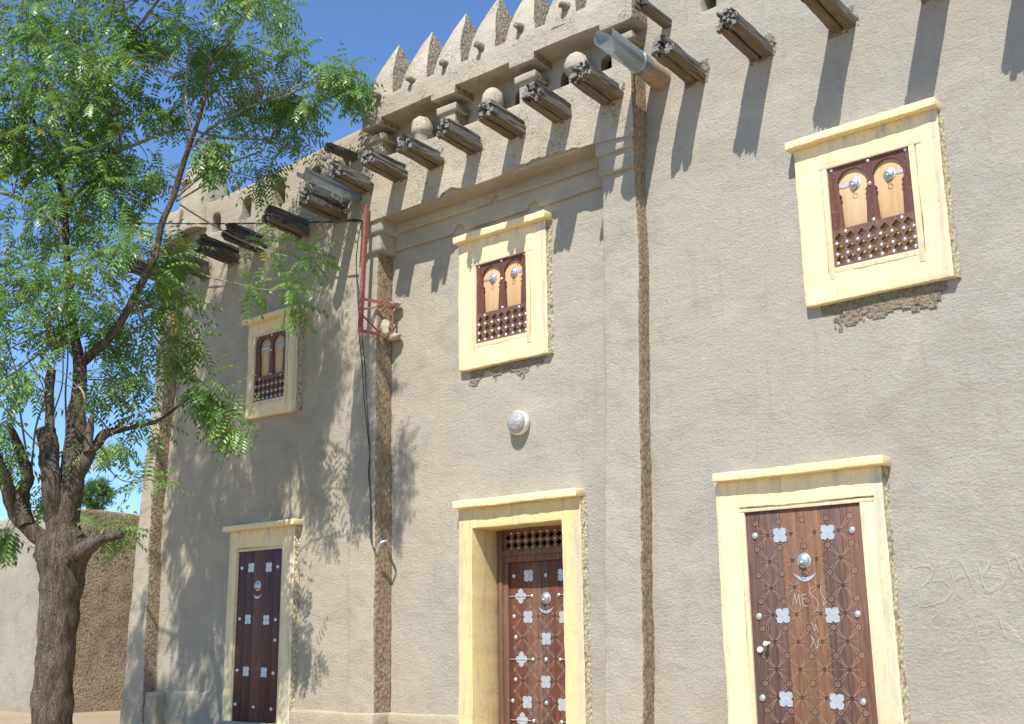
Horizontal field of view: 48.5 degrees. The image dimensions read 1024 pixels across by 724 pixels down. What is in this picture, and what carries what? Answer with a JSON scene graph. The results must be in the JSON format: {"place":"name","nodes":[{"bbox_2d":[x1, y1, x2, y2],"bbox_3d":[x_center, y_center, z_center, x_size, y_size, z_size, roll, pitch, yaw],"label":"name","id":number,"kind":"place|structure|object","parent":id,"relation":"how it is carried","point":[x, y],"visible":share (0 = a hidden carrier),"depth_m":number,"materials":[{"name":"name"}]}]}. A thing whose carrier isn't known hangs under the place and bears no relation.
{"place":"outdoors","nodes":[
{"label":"outdoors","id":0,"kind":"place"},
{"bbox_2d":[0,710,121,723],"bbox_3d":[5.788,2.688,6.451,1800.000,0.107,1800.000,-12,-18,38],"label":"ground","id":1,"kind":"structure","parent":0,"point":[98,717],"depth_m":18.41,"materials":[{"name":"beige sand"}]},
{"bbox_2d":[0,508,139,712],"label":"courtyard wall","id":2,"kind":"structure","parent":1,"relation":"on","point":[101,649],"depth_m":20.38,"materials":[{"name":"paint"}]},
{"bbox_2d":[82,476,118,510],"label":"background tree","id":3,"kind":"object","parent":1,"relation":"on","point":[90,491],"visible":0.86,"depth_m":46.53,"materials":[{"name":"green plant"}]},
{"bbox_2d":[0,0,384,723],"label":"neem tree","id":4,"kind":"object","parent":1,"relation":"on","point":[66,546],"visible":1,"depth_m":12.21,"materials":[{"name":"green plant"}]},
{"bbox_2d":[121,0,1023,723],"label":"mud brick house","id":5,"kind":"structure","parent":1,"relation":"on","point":[719,304],"depth_m":11.05,"materials":[{"name":"paint"}]},
{"bbox_2d":[232,549,281,722],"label":"door","id":6,"kind":"structure","parent":5,"relation":"in","point":[259,578],"depth_m":13.89,"materials":[{"name":"brown wood"}]},
{"bbox_2d":[243,304,309,420],"bbox_3d":[-3.045,0.015,14.571,1.175,1.345,0.183,-12,-18,38],"label":"window","id":7,"kind":"structure","parent":5,"relation":"in","point":[276,359],"depth_m":14.59,"materials":[{"name":"beige paint"}]},
{"bbox_2d":[356,222,388,551],"bbox_3d":[-1.621,0.240,13.134,0.472,3.895,0.326,-1,-14,1],"label":"down cable","id":8,"kind":"object","parent":5,"relation":"attached to","point":[379,544],"visible":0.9,"depth_m":13.03,"materials":[{"name":"black rubber"}]},
{"bbox_2d":[358,204,394,338],"bbox_3d":[-1.577,-1.071,13.366,0.437,1.602,0.118,3,-14,-15],"label":"cable bracket","id":9,"kind":"object","parent":5,"relation":"attached to","point":[362,299],"visible":1,"depth_m":13.29,"materials":[{"name":"red metal"}]},
{"bbox_2d":[1,217,362,224],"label":"overhead cable","id":10,"kind":"object","parent":9,"relation":"attached to","point":[353,220],"visible":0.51,"depth_m":14.36,"materials":[{"name":"black rubber"}]},
{"bbox_2d":[453,210,554,371],"bbox_3d":[-0.102,-0.743,12.325,1.309,1.550,0.183,-12,-18,38],"label":"window","id":11,"kind":"structure","parent":5,"relation":"in","point":[506,315],"depth_m":12.30,"materials":[{"name":"beige paint"}]},
{"bbox_2d":[507,411,529,434],"bbox_3d":[0.047,0.631,11.857,0.256,0.256,0.150,-12,-18,38],"label":"wall lamp","id":12,"kind":"object","parent":5,"relation":"attached to","point":[518,422],"visible":1,"depth_m":11.80,"materials":[{"name":"white glass"}]},
{"bbox_2d":[509,560,565,723],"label":"door","id":13,"kind":"structure","parent":5,"relation":"in","point":[537,641],"depth_m":11.75,"materials":[{"name":"brown wood"}]},
{"bbox_2d":[745,503,877,723],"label":"door","id":14,"kind":"structure","parent":5,"relation":"in","point":[813,660],"depth_m":9.39,"materials":[{"name":"orange wood"}]},
{"bbox_2d":[785,97,960,307],"bbox_3d":[3.032,-1.323,9.665,1.367,1.532,0.184,-12,-18,38],"label":"window","id":15,"kind":"structure","parent":5,"relation":"in","point":[875,196],"depth_m":9.63,"materials":[{"name":"beige paint"}]},
{"bbox_2d":[0,0,552,518],"label":"sky","id":16,"kind":"structure","parent":0,"point":[370,29],"materials":[{"name":"blue"}]}
]}

